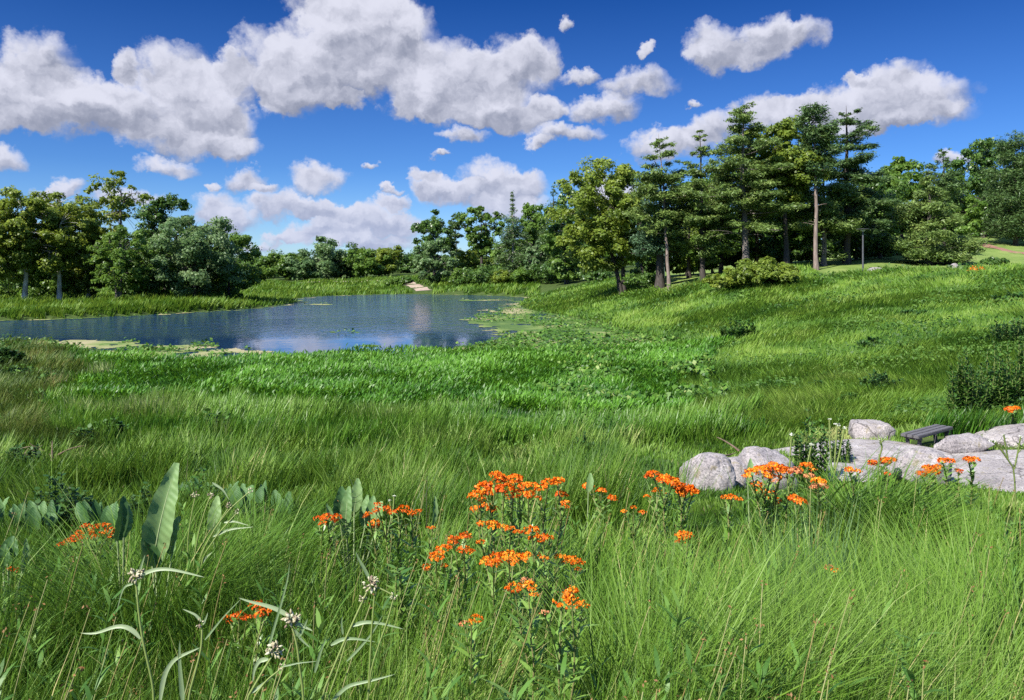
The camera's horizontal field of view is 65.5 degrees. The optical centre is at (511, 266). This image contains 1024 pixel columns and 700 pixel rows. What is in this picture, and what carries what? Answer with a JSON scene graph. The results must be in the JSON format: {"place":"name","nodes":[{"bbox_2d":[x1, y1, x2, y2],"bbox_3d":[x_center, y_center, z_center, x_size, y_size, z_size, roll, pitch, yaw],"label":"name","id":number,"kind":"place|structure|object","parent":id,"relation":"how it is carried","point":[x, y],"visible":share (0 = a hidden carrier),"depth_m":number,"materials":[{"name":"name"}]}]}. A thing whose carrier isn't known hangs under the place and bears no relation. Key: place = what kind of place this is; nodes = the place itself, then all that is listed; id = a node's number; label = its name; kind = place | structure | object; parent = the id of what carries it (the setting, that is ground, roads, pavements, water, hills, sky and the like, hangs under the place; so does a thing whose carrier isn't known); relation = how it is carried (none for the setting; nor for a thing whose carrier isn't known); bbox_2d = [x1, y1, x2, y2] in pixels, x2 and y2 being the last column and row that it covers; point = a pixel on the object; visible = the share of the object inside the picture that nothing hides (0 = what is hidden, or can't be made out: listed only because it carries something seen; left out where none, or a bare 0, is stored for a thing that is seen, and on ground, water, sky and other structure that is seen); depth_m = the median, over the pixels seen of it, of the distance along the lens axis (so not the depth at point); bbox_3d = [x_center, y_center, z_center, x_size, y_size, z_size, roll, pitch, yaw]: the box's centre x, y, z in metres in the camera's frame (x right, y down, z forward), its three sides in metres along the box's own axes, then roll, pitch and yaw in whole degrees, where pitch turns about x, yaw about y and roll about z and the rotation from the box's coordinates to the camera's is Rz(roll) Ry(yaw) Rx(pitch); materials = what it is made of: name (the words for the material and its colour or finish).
{"place":"outdoors","nodes":[
{"label":"outdoors","id":0,"kind":"place"},
{"bbox_2d":[0,294,660,364],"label":"water","id":1,"kind":"structure","parent":0,"point":[417,320],"depth_m":83.66,"materials":[{"name":"blue liquid"}]},
{"bbox_2d":[0,295,676,357],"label":"algae mat","id":2,"kind":"object","parent":1,"relation":"on","point":[505,325],"visible":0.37,"depth_m":79.47,"materials":[{"name":"green plant"}]},
{"bbox_2d":[16,293,687,354],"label":"lily pads","id":3,"kind":"object","parent":1,"relation":"on","point":[518,339],"visible":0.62,"depth_m":67.77,"materials":[{"name":"green plant"}]},
{"bbox_2d":[0,222,1023,699],"bbox_3d":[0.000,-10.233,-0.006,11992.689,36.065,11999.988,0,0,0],"label":"ground","id":4,"kind":"structure","parent":0,"point":[868,262],"depth_m":106.75,"materials":[{"name":"green plant"}]},
{"bbox_2d":[0,198,34,282],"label":"sycamore tree","id":5,"kind":"object","parent":4,"relation":"on","point":[7,268],"visible":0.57,"depth_m":121.04,"materials":[{"name":"green plant"}]},
{"bbox_2d":[0,185,71,297],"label":"sycamore tree","id":6,"kind":"object","parent":4,"relation":"on","point":[19,227],"visible":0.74,"depth_m":121.90,"materials":[{"name":"green plant"}]},
{"bbox_2d":[10,243,71,297],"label":"thicket bush","id":7,"kind":"object","parent":4,"relation":"on","point":[41,278],"visible":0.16,"depth_m":135.53,"materials":[{"name":"green plant"}]},
{"bbox_2d":[25,499,60,537],"bbox_3d":[-6.116,3.278,10.361,0.360,0.542,0.713,0,0,0],"label":"prairie dock","id":8,"kind":"object","parent":4,"relation":"on","point":[45,508],"visible":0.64,"depth_m":10.35,"materials":[{"name":"green plant"}]},
{"bbox_2d":[10,191,103,299],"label":"sycamore tree","id":9,"kind":"object","parent":4,"relation":"on","point":[82,236],"visible":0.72,"depth_m":125.03,"materials":[{"name":"green plant"}]},
{"bbox_2d":[0,333,114,454],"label":"rough grass","id":10,"kind":"structure","parent":4,"relation":"on","point":[29,423],"depth_m":33.58,"materials":[{"name":"green plant"}]},
{"bbox_2d":[23,472,93,533],"bbox_3d":[-6.312,3.304,11.015,0.925,0.902,0.919,0,0,0],"label":"leafy forb","id":11,"kind":"object","parent":4,"relation":"on","point":[38,501],"visible":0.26,"depth_m":10.95,"materials":[{"name":"green plant"}]},
{"bbox_2d":[55,522,116,616],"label":"butterfly weed","id":12,"kind":"object","parent":4,"relation":"on","point":[108,532],"visible":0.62,"depth_m":3.72,"materials":[{"name":"orange plant"}]},
{"bbox_2d":[54,210,118,297],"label":"sycamore tree","id":13,"kind":"object","parent":4,"relation":"on","point":[80,268],"visible":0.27,"depth_m":133.60,"materials":[{"name":"green plant"}]},
{"bbox_2d":[75,499,119,530],"bbox_3d":[-5.382,3.284,10.446,0.598,0.539,0.891,0,0,-20],"label":"prairie dock","id":14,"kind":"object","parent":4,"relation":"on","point":[81,511],"visible":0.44,"depth_m":10.28,"materials":[{"name":"green plant"}]},
{"bbox_2d":[83,224,155,299],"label":"broadleaf tree","id":15,"kind":"object","parent":4,"relation":"on","point":[121,266],"visible":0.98,"depth_m":119.83,"materials":[{"name":"green plant"}]},
{"bbox_2d":[83,169,155,294],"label":"tall tree","id":16,"kind":"object","parent":4,"relation":"on","point":[116,206],"visible":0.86,"depth_m":133.44,"materials":[{"name":"green plant"}]},
{"bbox_2d":[114,496,132,604],"bbox_3d":[-1.683,1.371,3.460,0.133,0.726,0.077,0,0,36],"label":"prairie dock","id":17,"kind":"object","parent":4,"relation":"on","point":[124,522],"visible":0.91,"depth_m":3.46,"materials":[{"name":"green plant"}]},
{"bbox_2d":[83,555,202,699],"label":"spiderwort","id":18,"kind":"object","parent":4,"relation":"on","point":[141,574],"visible":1,"depth_m":1.35,"materials":[{"name":"plant"}]},
{"bbox_2d":[122,239,187,294],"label":"maple tree","id":19,"kind":"object","parent":4,"relation":"on","point":[154,290],"visible":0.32,"depth_m":125.74,"materials":[{"name":"green plant"}]},
{"bbox_2d":[141,462,180,613],"bbox_3d":[-1.489,1.272,3.376,0.157,0.848,0.124,0,0,-21],"label":"prairie dock","id":20,"kind":"object","parent":4,"relation":"on","point":[162,522],"visible":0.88,"depth_m":3.39,"materials":[{"name":"green plant"}]},
{"bbox_2d":[129,192,195,288],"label":"oak tree","id":21,"kind":"object","parent":4,"relation":"on","point":[151,216],"visible":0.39,"depth_m":131.43,"materials":[{"name":"green plant"}]},
{"bbox_2d":[140,215,248,296],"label":"maple tree","id":22,"kind":"object","parent":4,"relation":"on","point":[190,249],"visible":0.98,"depth_m":123.63,"materials":[{"name":"green plant"}]},
{"bbox_2d":[159,599,240,699],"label":"spiderwort","id":23,"kind":"object","parent":4,"relation":"on","point":[180,677],"visible":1,"depth_m":1.70,"materials":[{"name":"plant"}]},
{"bbox_2d":[187,482,252,624],"bbox_3d":[-1.245,1.308,3.401,0.286,0.775,0.035,0,0,0],"label":"spiderwort","id":24,"kind":"object","parent":4,"relation":"on","point":[222,517],"visible":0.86,"depth_m":3.40,"materials":[{"name":"plant"}]},
{"bbox_2d":[202,231,264,296],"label":"maple tree","id":25,"kind":"object","parent":4,"relation":"on","point":[243,240],"visible":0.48,"depth_m":132.88,"materials":[{"name":"green plant"}]},
{"bbox_2d":[222,600,271,698],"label":"butterfly weed","id":26,"kind":"object","parent":4,"relation":"on","point":[257,615],"visible":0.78,"depth_m":2.84,"materials":[{"name":"green plant"}]},
{"bbox_2d":[229,480,268,514],"bbox_3d":[-3.876,3.452,11.943,0.625,0.570,0.703,0,0,0],"label":"prairie dock","id":27,"kind":"object","parent":4,"relation":"on","point":[240,491],"visible":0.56,"depth_m":11.68,"materials":[{"name":"green plant"}]},
{"bbox_2d":[0,271,540,319],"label":"bank grass","id":28,"kind":"structure","parent":4,"relation":"on","point":[52,305],"depth_m":131.04,"materials":[{"name":"green plant"}]},
{"bbox_2d":[240,598,311,699],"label":"spiderwort","id":29,"kind":"object","parent":4,"relation":"on","point":[288,619],"visible":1,"depth_m":1.42,"materials":[{"name":"plant"}]},
{"bbox_2d":[247,563,315,699],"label":"spiderwort","id":30,"kind":"object","parent":4,"relation":"on","point":[269,650],"visible":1,"depth_m":1.33,"materials":[{"name":"plant"}]},
{"bbox_2d":[262,252,307,279],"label":"skyline tree","id":31,"kind":"object","parent":4,"relation":"on","point":[277,264],"visible":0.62,"depth_m":265.53,"materials":[{"name":"green plant"}]},
{"bbox_2d":[284,256,324,280],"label":"skyline tree","id":32,"kind":"object","parent":4,"relation":"on","point":[306,266],"visible":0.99,"depth_m":255.02,"materials":[{"name":"green plant"}]},
{"bbox_2d":[298,235,357,279],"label":"skyline tree","id":33,"kind":"object","parent":4,"relation":"on","point":[326,248],"visible":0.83,"depth_m":261.04,"materials":[{"name":"green plant"}]},
{"bbox_2d":[310,513,346,597],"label":"butterfly weed","id":34,"kind":"object","parent":4,"relation":"on","point":[331,518],"visible":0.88,"depth_m":4.38,"materials":[{"name":"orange plant"}]},
{"bbox_2d":[326,478,382,595],"bbox_3d":[-0.924,1.603,4.609,0.318,0.708,0.279,0,0,-26],"label":"prairie dock","id":35,"kind":"object","parent":4,"relation":"on","point":[348,502],"visible":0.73,"depth_m":4.59,"materials":[{"name":"green plant"}]},
{"bbox_2d":[314,552,401,699],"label":"spiderwort","id":36,"kind":"object","parent":4,"relation":"on","point":[371,580],"visible":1,"depth_m":1.60,"materials":[{"name":"plant"}]},
{"bbox_2d":[340,247,394,276],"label":"skyline tree","id":37,"kind":"object","parent":4,"relation":"on","point":[362,263],"visible":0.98,"depth_m":257.95,"materials":[{"name":"green plant"}]},
{"bbox_2d":[366,245,403,275],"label":"skyline tree","id":38,"kind":"object","parent":4,"relation":"on","point":[387,263],"visible":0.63,"depth_m":264.05,"materials":[{"name":"green plant"}]},
{"bbox_2d":[362,502,422,605],"bbox_3d":[-0.665,1.503,4.184,0.297,0.654,0.387,0,0,-38],"label":"butterfly weed","id":39,"kind":"object","parent":4,"relation":"on","point":[399,528],"visible":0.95,"depth_m":4.15,"materials":[{"name":"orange plant"}]},
{"bbox_2d":[379,564,418,665],"bbox_3d":[-0.446,1.469,3.187,0.180,0.551,0.196,0,0,0],"label":"leafy forb","id":40,"kind":"object","parent":4,"relation":"on","point":[398,583],"visible":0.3,"depth_m":3.19,"materials":[{"name":"green plant"}]},
{"bbox_2d":[66,334,734,416],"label":"marsh plants","id":41,"kind":"object","parent":4,"relation":"on","point":[512,378],"visible":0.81,"depth_m":40.05,"materials":[{"name":"green plant"}]},
{"bbox_2d":[410,209,457,272],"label":"tall tree","id":42,"kind":"object","parent":4,"relation":"on","point":[432,225],"visible":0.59,"depth_m":212.38,"materials":[{"name":"green plant"}]},
{"bbox_2d":[410,238,458,283],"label":"maple tree","id":43,"kind":"object","parent":4,"relation":"on","point":[431,261],"visible":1,"depth_m":198.96,"materials":[{"name":"green plant"}]},
{"bbox_2d":[421,531,476,648],"bbox_3d":[-0.269,1.440,3.412,0.258,0.647,0.334,0,0,0],"label":"butterfly weed","id":44,"kind":"object","parent":4,"relation":"on","point":[453,550],"visible":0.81,"depth_m":3.39,"materials":[{"name":"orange plant"}]},
{"bbox_2d":[450,613,489,699],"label":"butterfly weed","id":45,"kind":"object","parent":4,"relation":"on","point":[475,662],"visible":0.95,"depth_m":2.33,"materials":[{"name":"green plant"}]},
{"bbox_2d":[453,206,504,266],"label":"elm tree","id":46,"kind":"object","parent":4,"relation":"on","point":[482,247],"visible":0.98,"depth_m":204.99,"materials":[{"name":"green plant"}]},
{"bbox_2d":[474,520,520,624],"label":"butterfly weed","id":47,"kind":"object","parent":4,"relation":"on","point":[510,544],"visible":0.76,"depth_m":3.57,"materials":[{"name":"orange plant"}]},
{"bbox_2d":[467,470,538,596],"bbox_3d":[-0.043,1.374,3.929,0.371,0.742,0.340,0,0,0],"label":"butterfly weed","id":48,"kind":"object","parent":4,"relation":"on","point":[491,487],"visible":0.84,"depth_m":3.91,"materials":[{"name":"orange plant"}]},
{"bbox_2d":[479,549,532,690],"bbox_3d":[-0.023,1.375,3.075,0.261,0.667,0.382,0,0,0],"label":"butterfly weed","id":49,"kind":"object","parent":4,"relation":"on","point":[512,555],"visible":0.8,"depth_m":3.06,"materials":[{"name":"orange plant"}]},
{"bbox_2d":[0,439,1023,699],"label":"meadow grass","id":50,"kind":"structure","parent":4,"relation":"on","point":[630,599],"depth_m":2.93,"materials":[{"name":"green plant"}]},
{"bbox_2d":[0,410,1023,577],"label":"slope grass","id":51,"kind":"structure","parent":4,"relation":"on","point":[405,467],"depth_m":14.33,"materials":[{"name":"green plant"}]},
{"bbox_2d":[0,475,1023,699],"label":"meadow herbs","id":52,"kind":"object","parent":4,"relation":"on","point":[909,675],"visible":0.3,"depth_m":2.48,"materials":[{"name":"green plant"}]},
{"bbox_2d":[0,463,1023,699],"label":"dry seed heads","id":53,"kind":"object","parent":4,"relation":"on","point":[370,607],"visible":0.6,"depth_m":2.51,"materials":[{"name":"plant"}]},
{"bbox_2d":[0,193,1023,287],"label":"distant forest","id":54,"kind":"object","parent":4,"relation":"on","point":[493,253],"visible":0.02,"depth_m":264.51,"materials":[{"name":"green plant"}]},
{"bbox_2d":[0,260,1023,542],"bbox_3d":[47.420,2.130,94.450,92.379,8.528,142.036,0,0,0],"label":"meadow grass","id":55,"kind":"structure","parent":4,"relation":"on","point":[788,405],"depth_m":51.30,"materials":[{"name":"green plant"}]},
{"bbox_2d":[493,191,534,274],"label":"spruce tree","id":56,"kind":"object","parent":4,"relation":"on","point":[510,237],"visible":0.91,"depth_m":191.25,"materials":[{"name":"green plant"}]},
{"bbox_2d":[510,202,548,266],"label":"broadleaf tree","id":57,"kind":"object","parent":4,"relation":"on","point":[532,225],"visible":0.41,"depth_m":201.44,"materials":[{"name":"green plant"}]},
{"bbox_2d":[504,577,555,699],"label":"butterfly weed","id":58,"kind":"object","parent":4,"relation":"on","point":[529,642],"visible":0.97,"depth_m":2.37,"materials":[{"name":"green plant"}]},
{"bbox_2d":[517,525,558,683],"bbox_3d":[0.109,1.336,3.073,0.181,0.746,0.333,0,0,17],"label":"butterfly weed","id":59,"kind":"object","parent":4,"relation":"on","point":[537,537],"visible":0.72,"depth_m":3.00,"materials":[{"name":"green plant"}]},
{"bbox_2d":[531,476,571,593],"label":"butterfly weed","id":60,"kind":"object","parent":4,"relation":"on","point":[562,504],"visible":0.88,"depth_m":4.09,"materials":[{"name":"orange plant"}]},
{"bbox_2d":[529,552,587,675],"bbox_3d":[0.178,1.396,3.069,0.225,0.629,0.172,0,0,-23],"label":"butterfly weed","id":61,"kind":"object","parent":4,"relation":"on","point":[549,589],"visible":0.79,"depth_m":3.06,"materials":[{"name":"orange plant"}]},
{"bbox_2d":[536,197,589,283],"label":"broadleaf tree","id":62,"kind":"object","parent":4,"relation":"on","point":[552,249],"visible":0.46,"depth_m":163.78,"materials":[{"name":"green plant"}]},
{"bbox_2d":[537,584,598,699],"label":"butterfly weed","id":63,"kind":"object","parent":4,"relation":"on","point":[560,651],"visible":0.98,"depth_m":2.28,"materials":[{"name":"green plant"}]},
{"bbox_2d":[544,156,656,294],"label":"leaning maple","id":64,"kind":"object","parent":4,"relation":"on","point":[607,224],"visible":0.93,"depth_m":110.51,"materials":[{"name":"green plant"}]},
{"bbox_2d":[536,345,728,401],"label":"emergent lily leaves","id":65,"kind":"object","parent":4,"relation":"on","point":[698,366],"visible":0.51,"depth_m":40.57,"materials":[{"name":"green plant"}]},
{"bbox_2d":[625,184,692,288],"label":"white pine","id":66,"kind":"object","parent":4,"relation":"on","point":[657,249],"visible":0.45,"depth_m":103.21,"materials":[{"name":"green plant"}]},
{"bbox_2d":[622,134,706,288],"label":"white pine","id":67,"kind":"object","parent":4,"relation":"on","point":[655,177],"visible":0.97,"depth_m":99.15,"materials":[{"name":"green plant"}]},
{"bbox_2d":[643,470,699,566],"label":"butterfly weed","id":68,"kind":"object","parent":4,"relation":"on","point":[681,488],"visible":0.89,"depth_m":4.86,"materials":[{"name":"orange plant"}]},
{"bbox_2d":[662,130,747,280],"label":"white pine","id":69,"kind":"object","parent":4,"relation":"on","point":[707,243],"visible":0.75,"depth_m":99.74,"materials":[{"name":"green plant"}]},
{"bbox_2d":[679,452,735,490],"bbox_3d":[3.755,4.090,15.291,1.078,1.068,0.864,0,0,0],"label":"boulder","id":70,"kind":"object","parent":4,"relation":"on","point":[711,464],"visible":0.52,"depth_m":14.96,"materials":[{"name":"stone"}]},
{"bbox_2d":[684,165,757,272],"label":"shade tree","id":71,"kind":"object","parent":4,"relation":"on","point":[731,236],"visible":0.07,"depth_m":110.32,"materials":[{"name":"green plant"}]},
{"bbox_2d":[677,101,810,259],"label":"white pine","id":72,"kind":"object","parent":4,"relation":"on","point":[748,180],"visible":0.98,"depth_m":95.92,"materials":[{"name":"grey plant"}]},
{"bbox_2d":[723,256,801,284],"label":"sprawling bush","id":73,"kind":"object","parent":4,"relation":"on","point":[763,270],"visible":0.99,"depth_m":82.42,"materials":[{"name":"green plant"}]},
{"bbox_2d":[738,446,797,491],"bbox_3d":[5.213,4.253,16.373,1.224,1.125,1.018,0,0,-22],"label":"boulder","id":74,"kind":"object","parent":4,"relation":"on","point":[758,454],"visible":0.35,"depth_m":16.07,"materials":[{"name":"stone"}]},
{"bbox_2d":[741,461,802,560],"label":"butterfly weed","id":75,"kind":"object","parent":4,"relation":"on","point":[776,467],"visible":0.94,"depth_m":4.99,"materials":[{"name":"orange plant"}]},
{"bbox_2d":[750,203,821,262],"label":"shade tree","id":76,"kind":"object","parent":4,"relation":"on","point":[774,249],"visible":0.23,"depth_m":104.97,"materials":[{"name":"green plant"}]},
{"bbox_2d":[736,115,838,262],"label":"hickory tree","id":77,"kind":"object","parent":4,"relation":"on","point":[795,179],"visible":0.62,"depth_m":97.32,"materials":[{"name":"green plant"}]},
{"bbox_2d":[737,482,876,625],"bbox_3d":[1.323,1.360,3.500,0.609,0.849,0.711,0,0,0],"label":"grass tuft","id":78,"kind":"object","parent":4,"relation":"on","point":[806,557],"visible":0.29,"depth_m":3.50,"materials":[{"name":"green plant"}]},
{"bbox_2d":[791,419,832,488],"bbox_3d":[6.521,4.033,17.238,0.884,1.568,0.995,0,0,-29],"label":"leafy forb","id":79,"kind":"object","parent":4,"relation":"on","point":[813,457],"visible":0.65,"depth_m":17.19,"materials":[{"name":"green plant"}]},
{"bbox_2d":[787,101,844,269],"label":"red pine","id":80,"kind":"object","parent":4,"relation":"on","point":[812,133],"visible":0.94,"depth_m":94.53,"materials":[{"name":"green plant"}]},
{"bbox_2d":[774,163,870,265],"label":"white pine","id":81,"kind":"object","parent":4,"relation":"on","point":[830,218],"visible":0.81,"depth_m":99.05,"materials":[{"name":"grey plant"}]},
{"bbox_2d":[818,107,904,263],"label":"white pine","id":82,"kind":"object","parent":4,"relation":"on","point":[853,170],"visible":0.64,"depth_m":101.33,"materials":[{"name":"green plant"}]},
{"bbox_2d":[772,439,956,474],"bbox_3d":[8.962,5.063,20.272,4.428,0.846,3.775,0,0,-7],"label":"rock slab","id":83,"kind":"object","parent":4,"relation":"on","point":[860,447],"visible":0.16,"depth_m":20.41,"materials":[{"name":"stone"}]},
{"bbox_2d":[818,178,912,259],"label":"shade tree","id":84,"kind":"object","parent":4,"relation":"on","point":[873,243],"visible":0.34,"depth_m":110.38,"materials":[{"name":"green plant"}]},
{"bbox_2d":[848,419,895,439],"bbox_3d":[10.203,4.891,22.598,1.246,1.003,0.908,0,0,0],"label":"boulder","id":85,"kind":"object","parent":4,"relation":"on","point":[864,428],"visible":0.48,"depth_m":22.27,"materials":[{"name":"stone"}]},
{"bbox_2d":[856,169,915,257],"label":"shade tree","id":86,"kind":"object","parent":4,"relation":"on","point":[897,229],"visible":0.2,"depth_m":113.20,"materials":[{"name":"green plant"}]},
{"bbox_2d":[880,156,927,255],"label":"broadleaf tree","id":87,"kind":"object","parent":4,"relation":"on","point":[898,165],"visible":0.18,"depth_m":121.27,"materials":[{"name":"green plant"}]},
{"bbox_2d":[891,448,951,484],"bbox_3d":[9.040,4.455,17.597,1.293,0.871,0.889,0,0,0],"label":"boulder","id":88,"kind":"object","parent":4,"relation":"on","point":[928,456],"visible":0.51,"depth_m":17.33,"materials":[{"name":"stone"}]},
{"bbox_2d":[901,424,952,445],"bbox_3d":[11.244,4.808,21.552,2.022,0.779,0.475,0,0,-38],"label":"park bench","id":89,"kind":"object","parent":4,"relation":"on","point":[934,430],"visible":0.8,"depth_m":21.36,"materials":[{"name":"grey wood"}]},
{"bbox_2d":[881,170,995,263],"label":"spreading pine","id":90,"kind":"object","parent":4,"relation":"on","point":[921,218],"visible":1,"depth_m":100.28,"materials":[{"name":"green plant"}]},
{"bbox_2d":[918,147,975,245],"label":"white pine","id":91,"kind":"object","parent":4,"relation":"on","point":[949,182],"visible":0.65,"depth_m":124.41,"materials":[{"name":"green plant"}]},
{"bbox_2d":[936,175,987,237],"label":"broadleaf tree","id":92,"kind":"object","parent":4,"relation":"on","point":[973,211],"visible":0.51,"depth_m":147.82,"materials":[{"name":"green plant"}]},
{"bbox_2d":[934,433,994,453],"bbox_3d":[11.724,4.688,20.700,1.786,0.635,0.514,0,0,-13],"label":"rock ledge","id":93,"kind":"object","parent":4,"relation":"on","point":[963,443],"visible":0.77,"depth_m":20.50,"materials":[{"name":"stone"}]},
{"bbox_2d":[942,346,990,414],"bbox_3d":[13.958,3.689,24.484,1.422,2.490,1.345,0,0,-42],"label":"leafy forb","id":94,"kind":"object","parent":4,"relation":"on","point":[963,391],"visible":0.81,"depth_m":24.33,"materials":[{"name":"green plant"}]},
{"bbox_2d":[938,137,1022,237],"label":"broadleaf tree","id":95,"kind":"object","parent":4,"relation":"on","point":[982,156],"visible":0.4,"depth_m":162.28,"materials":[{"name":"green plant"}]},
{"bbox_2d":[951,450,1023,492],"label":"rock slab","id":96,"kind":"object","parent":4,"relation":"on","point":[993,462],"visible":0.15,"depth_m":18.63,"materials":[{"name":"stone"}]},
{"bbox_2d":[966,340,1023,413],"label":"leafy forb","id":97,"kind":"object","parent":4,"relation":"on","point":[998,395],"visible":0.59,"depth_m":25.11,"materials":[{"name":"green plant"}]},
{"bbox_2d":[975,423,1023,446],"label":"rock slab","id":98,"kind":"object","parent":4,"relation":"on","point":[1012,432],"visible":0.56,"depth_m":22.11,"materials":[{"name":"stone"}]},
{"bbox_2d":[976,130,1023,245],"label":"broadleaf tree","id":99,"kind":"object","parent":4,"relation":"on","point":[1010,181],"visible":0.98,"depth_m":149.58,"materials":[{"name":"green plant"}]},
{"bbox_2d":[989,315,1023,342],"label":"leafy forb","id":100,"kind":"object","parent":4,"relation":"on","point":[1016,331],"visible":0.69,"depth_m":38.02,"materials":[{"name":"green plant"}]},
{"bbox_2d":[0,0,1023,257],"label":"sky","id":101,"kind":"structure","parent":0,"point":[292,122],"materials":[{"name":"blue"}]},
{"bbox_2d":[27,343,1023,451],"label":"reed grass","id":102,"kind":"structure","parent":0,"point":[150,411],"depth_m":26.48,"materials":[{"name":"green plant"}]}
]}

